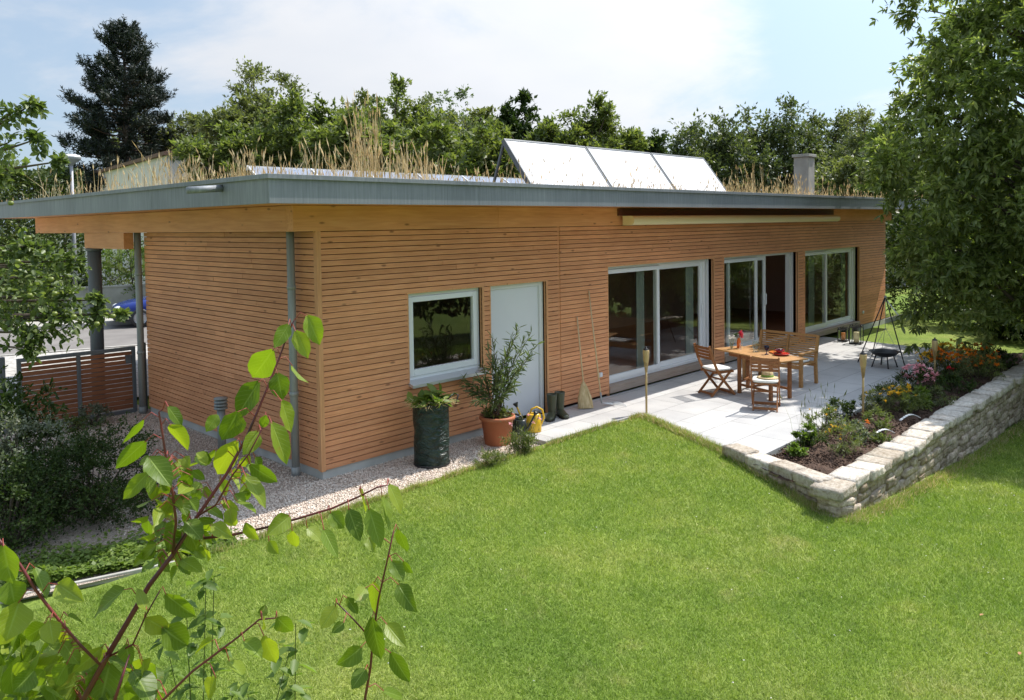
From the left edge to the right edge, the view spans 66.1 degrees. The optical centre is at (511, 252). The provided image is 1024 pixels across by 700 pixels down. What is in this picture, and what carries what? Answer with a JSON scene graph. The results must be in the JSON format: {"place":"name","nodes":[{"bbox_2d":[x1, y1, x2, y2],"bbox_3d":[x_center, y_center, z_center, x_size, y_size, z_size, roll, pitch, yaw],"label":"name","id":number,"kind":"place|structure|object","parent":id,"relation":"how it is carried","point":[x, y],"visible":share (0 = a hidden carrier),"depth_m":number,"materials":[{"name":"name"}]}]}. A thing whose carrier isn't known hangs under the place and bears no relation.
{"place":"outdoors","nodes":[
{"label":"outdoors","id":0,"kind":"place"},
{"bbox_2d":[343,89,382,177],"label":"plume grass","id":1,"kind":"object","parent":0,"point":[375,132],"depth_m":10.55,"materials":[{"name":"beige plant"}]},
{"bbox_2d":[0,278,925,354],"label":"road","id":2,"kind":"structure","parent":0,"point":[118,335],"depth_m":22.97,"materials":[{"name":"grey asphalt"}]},
{"bbox_2d":[111,296,148,326],"bbox_3d":[-11.338,1.649,26.714,4.032,1.405,1.980,-2,2,-29],"label":"parked car","id":3,"kind":"object","parent":2,"relation":"on","point":[131,304],"visible":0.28,"depth_m":25.44,"materials":[{"name":"blue paint"}]},
{"bbox_2d":[0,237,1023,699],"bbox_3d":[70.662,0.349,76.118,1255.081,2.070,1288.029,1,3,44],"label":"ground","id":4,"kind":"structure","parent":0,"point":[906,339],"depth_m":6.95,"materials":[{"name":"green plant"}]},
{"bbox_2d":[0,94,132,370],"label":"apple tree","id":5,"kind":"object","parent":4,"relation":"on","point":[57,263],"visible":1,"depth_m":7.21,"materials":[{"name":"green plant"}]},
{"bbox_2d":[66,154,80,284],"bbox_3d":[-16.226,-0.700,29.136,0.680,5.890,0.680,1,3,44],"label":"street lamp","id":6,"kind":"object","parent":4,"relation":"on","point":[74,159],"visible":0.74,"depth_m":29.03,"materials":[{"name":"metal"}]},
{"bbox_2d":[4,345,150,404],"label":"forecourt","id":7,"kind":"structure","parent":4,"relation":"on","point":[10,370],"depth_m":18.16,"materials":[{"name":"grey concrete"}]},
{"bbox_2d":[0,561,174,603],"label":"garden kerb","id":8,"kind":"structure","parent":4,"relation":"on","point":[131,571],"depth_m":7.14,"materials":[{"name":"concrete"}]},
{"bbox_2d":[82,250,142,285],"bbox_3d":[-15.869,1.291,30.898,2.769,2.973,2.586,1,3,44],"label":"street shrub","id":9,"kind":"object","parent":4,"relation":"on","point":[127,272],"visible":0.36,"depth_m":31.04,"materials":[{"name":"green plant"}]},
{"bbox_2d":[51,14,187,240],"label":"black pine","id":10,"kind":"object","parent":4,"relation":"on","point":[98,126],"visible":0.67,"depth_m":44.02,"materials":[{"name":"green plant"}]},
{"bbox_2d":[43,148,285,285],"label":"neighbour house","id":11,"kind":"structure","parent":4,"relation":"on","point":[153,158],"depth_m":37.61,"materials":[{"name":"white"}]},
{"bbox_2d":[142,105,231,153],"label":"leafy tree","id":12,"kind":"object","parent":4,"relation":"on","point":[188,117],"visible":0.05,"depth_m":45.62,"materials":[{"name":"green plant"}]},
{"bbox_2d":[99,566,317,699],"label":"raspberry canes","id":13,"kind":"object","parent":4,"relation":"on","point":[207,582],"visible":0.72,"depth_m":3.90,"materials":[{"name":"green plant"}]},
{"bbox_2d":[0,312,417,699],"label":"apricot tree","id":14,"kind":"object","parent":4,"relation":"on","point":[34,655],"visible":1,"depth_m":1.42,"materials":[{"name":"green plant"}]},
{"bbox_2d":[165,119,283,181],"bbox_3d":[-10.990,-1.166,31.215,5.233,8.548,5.129,1,3,44],"label":"leafy tree","id":15,"kind":"object","parent":4,"relation":"on","point":[234,140],"visible":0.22,"depth_m":30.79,"materials":[{"name":"green plant"}]},
{"bbox_2d":[184,84,298,171],"bbox_3d":[-12.093,-2.484,36.855,6.800,10.820,6.743,1,3,44],"label":"leafy tree","id":16,"kind":"object","parent":4,"relation":"on","point":[255,106],"visible":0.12,"depth_m":35.83,"materials":[{"name":"green plant"}]},
{"bbox_2d":[217,55,313,135],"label":"wispy tree","id":17,"kind":"object","parent":4,"relation":"on","point":[252,73],"visible":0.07,"depth_m":41.49,"materials":[{"name":"green plant"}]},
{"bbox_2d":[0,400,535,597],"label":"gravel strip","id":18,"kind":"object","parent":4,"relation":"on","point":[87,537],"depth_m":9.27,"materials":[{"name":"grey gravel"}]},
{"bbox_2d":[0,365,79,489],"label":"dark laurel","id":19,"kind":"object","parent":18,"relation":"on","point":[15,401],"visible":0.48,"depth_m":9.43,"materials":[{"name":"green plant"}]},
{"bbox_2d":[0,443,90,560],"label":"leaved bush","id":20,"kind":"object","parent":18,"relation":"on","point":[11,536],"visible":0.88,"depth_m":7.89,"materials":[{"name":"green plant"}]},
{"bbox_2d":[0,404,90,524],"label":"leaved bush","id":21,"kind":"object","parent":18,"relation":"on","point":[16,427],"visible":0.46,"depth_m":8.62,"materials":[{"name":"green plant"}]},
{"bbox_2d":[16,346,136,429],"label":"garden gate","id":22,"kind":"structure","parent":18,"relation":"on","point":[128,359],"depth_m":13.07,"materials":[{"name":"brown wood"}]},
{"bbox_2d":[0,411,176,538],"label":"leaved bush","id":23,"kind":"object","parent":18,"relation":"on","point":[86,459],"visible":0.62,"depth_m":8.47,"materials":[{"name":"green plant"}]},
{"bbox_2d":[75,402,114,429],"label":"weed tuft","id":24,"kind":"object","parent":18,"relation":"on","point":[97,409],"visible":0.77,"depth_m":12.69,"materials":[{"name":"green plant"}]},
{"bbox_2d":[0,520,244,587],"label":"ground cover","id":25,"kind":"object","parent":18,"relation":"on","point":[115,556],"visible":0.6,"depth_m":7.42,"materials":[{"name":"green plant"}]},
{"bbox_2d":[214,396,227,448],"bbox_3d":[-4.060,2.412,10.999,0.190,0.800,0.190,1,3,44],"label":"bollard lamp","id":26,"kind":"object","parent":18,"relation":"on","point":[220,404],"visible":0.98,"depth_m":10.95,"materials":[{"name":"metal"}]},
{"bbox_2d":[1,411,539,556],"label":"gravel pebbles","id":27,"kind":"object","parent":18,"relation":"on","point":[305,489],"visible":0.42,"depth_m":9.80,"materials":[{"name":"grey gravel"}]},
{"bbox_2d":[411,392,458,468],"bbox_3d":[-1.055,2.326,10.411,0.514,0.930,0.546,1,3,44],"label":"garden waste bag","id":28,"kind":"object","parent":18,"relation":"on","point":[431,439],"visible":0.83,"depth_m":10.20,"materials":[{"name":"green plastic"}]},
{"bbox_2d":[402,383,459,410],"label":"garden clippings","id":29,"kind":"object","parent":28,"relation":"on","point":[432,396],"visible":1,"depth_m":10.32,"materials":[{"name":"green plant"}]},
{"bbox_2d":[479,413,514,446],"bbox_3d":[-0.209,2.538,11.322,0.524,0.415,0.524,1,3,44],"label":"flower pot","id":30,"kind":"object","parent":18,"relation":"on","point":[494,429],"visible":0.73,"depth_m":11.14,"materials":[{"name":"ceramic"}]},
{"bbox_2d":[456,322,544,414],"bbox_3d":[-0.171,1.639,11.054,1.327,1.359,0.842,0,2,14],"label":"oleander","id":31,"kind":"object","parent":30,"relation":"in","point":[496,391],"visible":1,"depth_m":11.16,"materials":[{"name":"green plant"}]},
{"bbox_2d":[497,411,541,453],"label":"wildflower tuft","id":32,"kind":"object","parent":18,"relation":"on","point":[526,441],"visible":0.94,"depth_m":10.69,"materials":[{"name":"green plant"}]},
{"bbox_2d":[237,84,345,174],"bbox_3d":[-8.895,-1.945,32.934,6.727,9.967,6.293,1,3,44],"label":"leafy tree","id":33,"kind":"object","parent":4,"relation":"on","point":[293,126],"visible":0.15,"depth_m":31.92,"materials":[{"name":"green plant"}]},
{"bbox_2d":[298,106,401,171],"bbox_3d":[-6.147,-1.018,29.131,4.591,8.804,4.611,0,2,10],"label":"leafy tree","id":34,"kind":"object","parent":4,"relation":"on","point":[336,135],"visible":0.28,"depth_m":27.90,"materials":[{"name":"green plant"}]},
{"bbox_2d":[326,87,394,133],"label":"leafy tree","id":35,"kind":"object","parent":4,"relation":"on","point":[362,97],"depth_m":36.37,"materials":[{"name":"green plant"}]},
{"bbox_2d":[326,72,450,147],"bbox_3d":[-5.298,-2.518,36.310,6.226,11.240,6.861,-1,2,-4],"label":"leafy tree","id":36,"kind":"object","parent":4,"relation":"on","point":[395,122],"visible":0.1,"depth_m":35.32,"materials":[{"name":"green plant"}]},
{"bbox_2d":[378,112,475,173],"bbox_3d":[-3.100,-1.207,30.210,5.960,7.991,5.434,-1,2,-4],"label":"leafy tree","id":37,"kind":"object","parent":4,"relation":"on","point":[445,137],"visible":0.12,"depth_m":28.53,"materials":[{"name":"green plant"}]},
{"bbox_2d":[393,93,469,150],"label":"leafy tree","id":38,"kind":"object","parent":4,"relation":"on","point":[450,118],"visible":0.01,"depth_m":36.83,"materials":[{"name":"green plant"}]},
{"bbox_2d":[411,84,494,136],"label":"locust tree","id":39,"kind":"object","parent":4,"relation":"on","point":[457,94],"visible":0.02,"depth_m":40.37,"materials":[{"name":"green plant"}]},
{"bbox_2d":[0,154,928,479],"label":"garden house","id":40,"kind":"structure","parent":4,"relation":"on","point":[398,288],"depth_m":12.28,"materials":[{"name":"brown wood"}]},
{"bbox_2d":[147,150,205,185],"bbox_3d":[-4.896,-1.163,11.522,0.894,0.590,0.836,1,3,44],"label":"dry grass clump","id":41,"kind":"object","parent":40,"relation":"on","point":[171,171],"visible":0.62,"depth_m":11.47,"materials":[{"name":"beige plant"}]},
{"bbox_2d":[229,146,292,176],"bbox_3d":[-3.328,-1.149,10.404,0.817,0.599,0.771,-1,2,-11],"label":"dry grass clump","id":42,"kind":"object","parent":40,"relation":"on","point":[237,173],"visible":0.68,"depth_m":10.41,"materials":[{"name":"beige plant"}]},
{"bbox_2d":[246,165,313,174],"bbox_3d":[-3.723,-1.200,13.063,0.650,0.478,1.162,1,3,44],"label":"photovoltaic panel","id":43,"kind":"object","parent":40,"relation":"on","point":[295,171],"visible":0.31,"depth_m":13.18,"materials":[{"name":"grey"}]},
{"bbox_2d":[299,138,364,176],"bbox_3d":[-2.354,-1.187,10.336,0.851,0.653,0.867,-1,2,-10],"label":"dry grass clump","id":44,"kind":"object","parent":40,"relation":"on","point":[334,168],"visible":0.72,"depth_m":10.32,"materials":[{"name":"beige plant"}]},
{"bbox_2d":[353,139,427,179],"bbox_3d":[-1.589,-1.214,10.380,0.970,0.682,0.763,-1,2,-6],"label":"dry grass clump","id":45,"kind":"object","parent":40,"relation":"on","point":[401,159],"visible":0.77,"depth_m":10.35,"materials":[{"name":"beige plant"}]},
{"bbox_2d":[22,141,792,198],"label":"roof grass","id":46,"kind":"structure","parent":40,"relation":"on","point":[144,181],"depth_m":13.30,"materials":[{"name":"beige plant"}]},
{"bbox_2d":[384,149,446,179],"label":"dry grass clump","id":47,"kind":"object","parent":40,"relation":"on","point":[421,169],"visible":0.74,"depth_m":10.24,"materials":[{"name":"beige plant"}]},
{"bbox_2d":[407,288,488,388],"bbox_3d":[-0.936,1.178,11.259,0.240,1.281,1.440,1,3,44],"label":"window","id":48,"kind":"structure","parent":40,"relation":"in","point":[446,372],"depth_m":11.29,"materials":[{"name":"white"}]},
{"bbox_2d":[1,164,915,201],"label":"roof grass","id":49,"kind":"structure","parent":40,"relation":"on","point":[809,193],"depth_m":13.51,"materials":[{"name":"plant"}]},
{"bbox_2d":[117,134,881,195],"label":"roof weeds","id":50,"kind":"object","parent":40,"relation":"on","point":[397,158],"visible":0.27,"depth_m":13.53,"materials":[{"name":"beige plant"}]},
{"bbox_2d":[491,286,538,417],"bbox_3d":[0.049,1.583,12.404,0.100,2.057,1.117,1,3,44],"label":"door","id":51,"kind":"structure","parent":40,"relation":"in","point":[519,305],"depth_m":12.49,"materials":[{"name":"metal"}]},
{"bbox_2d":[493,138,610,186],"bbox_3d":[0.754,-1.601,15.016,1.110,1.022,2.340,1,3,44],"label":"solar collector","id":52,"kind":"object","parent":40,"relation":"on","point":[555,155],"visible":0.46,"depth_m":14.74,"materials":[{"name":"white glass"}]},
{"bbox_2d":[586,146,674,188],"bbox_3d":[2.381,-1.686,16.702,1.110,1.022,2.290,1,3,44],"label":"solar collector","id":53,"kind":"object","parent":40,"relation":"on","point":[612,165],"visible":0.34,"depth_m":16.50,"materials":[{"name":"white glass"}]},
{"bbox_2d":[608,259,714,393],"bbox_3d":[2.908,1.314,15.372,0.270,2.255,3.658,1,3,44],"label":"sliding door","id":54,"kind":"structure","parent":40,"relation":"in","point":[660,370],"depth_m":15.39,"materials":[{"name":"white metal"}]},
{"bbox_2d":[651,153,725,190],"bbox_3d":[3.984,-1.770,18.363,1.110,1.022,2.270,1,3,44],"label":"solar collector","id":55,"kind":"object","parent":40,"relation":"on","point":[693,172],"visible":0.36,"depth_m":18.17,"materials":[{"name":"white glass"}]},
{"bbox_2d":[724,252,798,361],"bbox_3d":[5.757,1.165,18.324,0.270,2.255,3.648,1,3,44],"label":"sliding door","id":56,"kind":"structure","parent":40,"relation":"in","point":[789,255],"depth_m":18.61,"materials":[{"name":"white"}]},
{"bbox_2d":[805,247,859,339],"bbox_3d":[8.581,1.017,21.250,0.270,2.255,3.628,1,3,44],"label":"sliding door","id":57,"kind":"structure","parent":40,"relation":"in","point":[826,327],"depth_m":21.44,"materials":[{"name":"white"}]},
{"bbox_2d":[433,115,521,177],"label":"leafy tree","id":58,"kind":"object","parent":4,"relation":"on","point":[490,134],"visible":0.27,"depth_m":27.12,"materials":[{"name":"green plant"}]},
{"bbox_2d":[471,446,511,467],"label":"weed tuft","id":59,"kind":"object","parent":4,"relation":"on","point":[486,455],"visible":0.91,"depth_m":10.15,"materials":[{"name":"green plant"}]},
{"bbox_2d":[450,105,533,147],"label":"leafy tree","id":60,"kind":"object","parent":4,"relation":"on","point":[480,112],"visible":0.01,"depth_m":35.42,"materials":[{"name":"green plant"}]},
{"bbox_2d":[491,87,542,139],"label":"leafy tree","id":61,"kind":"object","parent":4,"relation":"on","point":[510,115],"visible":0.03,"depth_m":33.78,"materials":[{"name":"green plant"}]},
{"bbox_2d":[523,114,568,142],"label":"leafy tree","id":62,"kind":"object","parent":4,"relation":"on","point":[547,129],"visible":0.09,"depth_m":31.61,"materials":[{"name":"green plant"}]},
{"bbox_2d":[552,90,628,149],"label":"leafy tree","id":63,"kind":"object","parent":4,"relation":"on","point":[594,127],"visible":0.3,"depth_m":30.71,"materials":[{"name":"green plant"}]},
{"bbox_2d":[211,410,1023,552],"bbox_3d":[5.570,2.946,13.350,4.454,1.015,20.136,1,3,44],"label":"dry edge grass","id":64,"kind":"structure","parent":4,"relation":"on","point":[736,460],"depth_m":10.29,"materials":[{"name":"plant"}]},
{"bbox_2d":[601,126,656,151],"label":"leafy tree","id":65,"kind":"object","parent":4,"relation":"on","point":[634,139],"visible":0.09,"depth_m":34.33,"materials":[{"name":"green plant"}]},
{"bbox_2d":[643,128,671,153],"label":"leafy tree","id":66,"kind":"object","parent":4,"relation":"on","point":[659,147],"visible":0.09,"depth_m":47.49,"materials":[{"name":"green plant"}]},
{"bbox_2d":[666,108,746,191],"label":"oak tree","id":67,"kind":"object","parent":4,"relation":"on","point":[691,134],"visible":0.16,"depth_m":56.59,"materials":[{"name":"green plant"}]},
{"bbox_2d":[688,101,792,193],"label":"oak tree","id":68,"kind":"object","parent":4,"relation":"on","point":[758,161],"visible":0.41,"depth_m":58.06,"materials":[{"name":"green plant"}]},
{"bbox_2d":[739,91,833,193],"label":"oak tree","id":69,"kind":"object","parent":4,"relation":"on","point":[786,135],"visible":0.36,"depth_m":60.42,"materials":[{"name":"green plant"}]},
{"bbox_2d":[780,108,862,189],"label":"oak tree","id":70,"kind":"object","parent":4,"relation":"on","point":[833,135],"visible":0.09,"depth_m":62.58,"materials":[{"name":"green plant"}]},
{"bbox_2d":[815,103,901,237],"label":"wispy tree","id":71,"kind":"object","parent":4,"relation":"on","point":[862,120],"visible":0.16,"depth_m":44.00,"materials":[{"name":"green plant"}]},
{"bbox_2d":[815,149,913,289],"bbox_3d":[15.941,-1.115,36.098,5.128,7.117,5.078,0,2,18],"label":"leafy tree","id":72,"kind":"object","parent":4,"relation":"on","point":[837,173],"visible":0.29,"depth_m":34.98,"materials":[{"name":"green plant"}]},
{"bbox_2d":[722,360,1023,517],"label":"dry stone wall","id":73,"kind":"structure","parent":4,"relation":"on","point":[964,425],"depth_m":10.62,"materials":[{"name":"stone"}]},
{"bbox_2d":[753,352,1023,481],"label":"flower bed soil","id":74,"kind":"structure","parent":4,"relation":"on","point":[816,449],"depth_m":11.33,"materials":[{"name":"brown soil"}]},
{"bbox_2d":[790,421,817,445],"bbox_3d":[4.086,2.531,10.868,0.473,0.385,0.284,-2,2,-22],"label":"lady mantle","id":75,"kind":"object","parent":74,"relation":"on","point":[796,434],"visible":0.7,"depth_m":10.84,"materials":[{"name":"green plant"}]},
{"bbox_2d":[800,403,849,430],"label":"bushy herb","id":76,"kind":"object","parent":74,"relation":"on","point":[831,409],"visible":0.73,"depth_m":11.60,"materials":[{"name":"green plant"}]},
{"bbox_2d":[814,415,871,455],"bbox_3d":[4.424,2.451,10.422,0.718,0.570,0.628,-2,2,-26],"label":"coreopsis","id":77,"kind":"object","parent":74,"relation":"on","point":[843,446],"visible":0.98,"depth_m":10.46,"materials":[{"name":"green plant"}]},
{"bbox_2d":[842,418,874,444],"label":"variegated plant","id":78,"kind":"object","parent":74,"relation":"on","point":[865,435],"visible":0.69,"depth_m":10.92,"materials":[{"name":"green plant"}]},
{"bbox_2d":[859,406,894,433],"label":"bushy herb","id":79,"kind":"object","parent":74,"relation":"on","point":[880,424],"visible":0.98,"depth_m":11.49,"materials":[{"name":"green plant"}]},
{"bbox_2d":[858,386,895,414],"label":"grassy perennial","id":80,"kind":"object","parent":74,"relation":"on","point":[869,397],"visible":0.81,"depth_m":12.48,"materials":[{"name":"green plant"}]},
{"bbox_2d":[770,359,1018,474],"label":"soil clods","id":81,"kind":"object","parent":74,"relation":"on","point":[834,433],"visible":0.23,"depth_m":11.37,"materials":[{"name":"brown soil"}]},
{"bbox_2d":[874,382,929,416],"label":"yellow daisy","id":82,"kind":"object","parent":74,"relation":"on","point":[900,390],"visible":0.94,"depth_m":12.49,"materials":[{"name":"green plant"}]},
{"bbox_2d":[897,386,931,412],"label":"bushy herb","id":83,"kind":"object","parent":74,"relation":"on","point":[920,402],"visible":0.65,"depth_m":12.61,"materials":[{"name":"green plant"}]},
{"bbox_2d":[891,360,951,399],"bbox_3d":[7.085,2.221,13.614,0.964,0.720,0.870,1,3,44],"label":"pink phlox","id":84,"kind":"object","parent":74,"relation":"on","point":[921,373],"visible":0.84,"depth_m":13.49,"materials":[{"name":"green plant"}]},
{"bbox_2d":[926,344,975,383],"bbox_3d":[8.254,2.132,14.821,0.953,0.774,1.022,1,3,44],"label":"marigold","id":85,"kind":"object","parent":74,"relation":"on","point":[948,353],"visible":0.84,"depth_m":14.76,"materials":[{"name":"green plant"}]},
{"bbox_2d":[935,371,979,395],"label":"dark ivy","id":86,"kind":"object","parent":74,"relation":"on","point":[955,379],"visible":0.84,"depth_m":13.88,"materials":[{"name":"green plant"}]},
{"bbox_2d":[956,349,1007,379],"bbox_3d":[8.934,2.160,15.010,0.912,0.687,0.920,1,3,34],"label":"marigold","id":87,"kind":"object","parent":74,"relation":"on","point":[973,357],"visible":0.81,"depth_m":14.96,"materials":[{"name":"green plant"}]},
{"bbox_2d":[977,345,1018,370],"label":"dark ivy","id":88,"kind":"object","parent":74,"relation":"on","point":[1004,357],"visible":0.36,"depth_m":16.11,"materials":[{"name":"green plant"}]},
{"bbox_2d":[862,125,951,280],"bbox_3d":[20.333,-1.909,39.987,7.141,9.530,7.014,1,3,44],"label":"leafy tree","id":89,"kind":"object","parent":4,"relation":"on","point":[901,178],"visible":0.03,"depth_m":38.43,"materials":[{"name":"green plant"}]},
{"bbox_2d":[883,210,975,322],"bbox_3d":[13.668,0.463,25.300,4.054,4.714,4.111,1,3,44],"label":"garden shrub","id":90,"kind":"object","parent":4,"relation":"on","point":[889,241],"visible":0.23,"depth_m":25.45,"materials":[{"name":"green plant"}]},
{"bbox_2d":[851,0,1023,375],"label":"cherry tree","id":91,"kind":"object","parent":4,"relation":"on","point":[985,215],"visible":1,"depth_m":16.02,"materials":[{"name":"green plant"}]},
{"bbox_2d":[962,283,1023,343],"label":"garden shrub","id":92,"kind":"object","parent":4,"relation":"on","point":[1002,329],"visible":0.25,"depth_m":20.56,"materials":[{"name":"green plant"}]},
{"bbox_2d":[0,0,1023,234],"label":"sky","id":93,"kind":"structure","parent":0,"point":[658,61],"materials":[{"name":"blue"}]},
{"bbox_2d":[210,411,1023,554],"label":"edge grass","id":94,"kind":"structure","parent":0,"point":[943,475],"depth_m":10.20,"materials":[{"name":"green plant"}]},
{"bbox_2d":[511,337,967,455],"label":"terrace paving","id":95,"kind":"structure","parent":0,"point":[723,417],"depth_m":13.50,"materials":[{"name":"stone"}]},
{"bbox_2d":[513,402,544,432],"bbox_3d":[0.251,2.429,11.660,0.476,0.455,0.159,-1,2,-6],"label":"watering can","id":96,"kind":"object","parent":95,"relation":"on","point":[536,425],"visible":0.76,"depth_m":11.62,"materials":[{"name":"yellow plastic"}]},
{"bbox_2d":[545,393,556,421],"bbox_3d":[0.610,2.433,12.393,0.174,0.383,0.370,0,2,14],"label":"rubber boot","id":97,"kind":"object","parent":95,"relation":"on","point":[551,404],"visible":1,"depth_m":12.42,"materials":[{"name":"green rubber"}]},
{"bbox_2d":[576,317,593,408],"bbox_3d":[1.159,1.839,13.112,0.407,1.502,0.280,1,3,44],"label":"straw broom","id":98,"kind":"object","parent":95,"relation":"on","point":[584,399],"visible":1,"depth_m":13.07,"materials":[{"name":"beige"}]},
{"bbox_2d":[693,343,735,396],"bbox_3d":[3.612,2.075,14.043,0.586,0.919,0.454,-2,2,-23],"label":"folding chair","id":99,"kind":"object","parent":95,"relation":"on","point":[711,357],"visible":0.89,"depth_m":13.94,"materials":[{"name":"brown wood"}]},
{"bbox_2d":[714,346,807,400],"bbox_3d":[4.381,2.146,13.964,0.620,0.735,1.656,-2,2,-27],"label":"garden table","id":100,"kind":"object","parent":95,"relation":"on","point":[743,352],"visible":0.81,"depth_m":13.93,"materials":[{"name":"brown wood"}]},
{"bbox_2d":[750,356,779,411],"bbox_3d":[4.150,2.110,12.887,0.454,0.919,0.586,0,2,20],"label":"folding chair","id":101,"kind":"object","parent":95,"relation":"on","point":[772,361],"visible":0.89,"depth_m":12.71,"materials":[{"name":"brown wood"}]},
{"bbox_2d":[742,329,819,387],"bbox_3d":[5.148,2.005,15.105,0.716,0.914,1.250,-3,3,-41],"label":"garden bench","id":102,"kind":"object","parent":95,"relation":"on","point":[802,353],"visible":0.73,"depth_m":15.12,"materials":[{"name":"brown wood"}]},
{"bbox_2d":[857,296,905,370],"bbox_3d":[7.748,1.633,16.709,0.650,1.478,1.884,-1,2,0],"label":"tripod grill","id":103,"kind":"object","parent":95,"relation":"on","point":[884,299],"visible":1,"depth_m":16.47,"materials":[{"name":"black metal"}]},
{"label":"verge","id":104,"kind":"structure","parent":0,"visible":0},
{"bbox_2d":[0,160,87,323],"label":"conifer hedge","id":105,"kind":"object","parent":104,"relation":"on","point":[21,183],"visible":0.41,"depth_m":27.54,"materials":[{"name":"green plant"}]},
{"bbox_2d":[7,284,148,312],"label":"street wall","id":106,"kind":"structure","parent":104,"relation":"on","point":[114,293],"depth_m":29.43,"materials":[{"name":"concrete"}]},
{"bbox_2d":[101,236,147,297],"bbox_3d":[-14.747,0.718,30.482,3.141,3.309,2.906,0,2,13],"label":"street shrub","id":107,"kind":"object","parent":104,"relation":"on","point":[131,262],"visible":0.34,"depth_m":30.23,"materials":[{"name":"green plant"}]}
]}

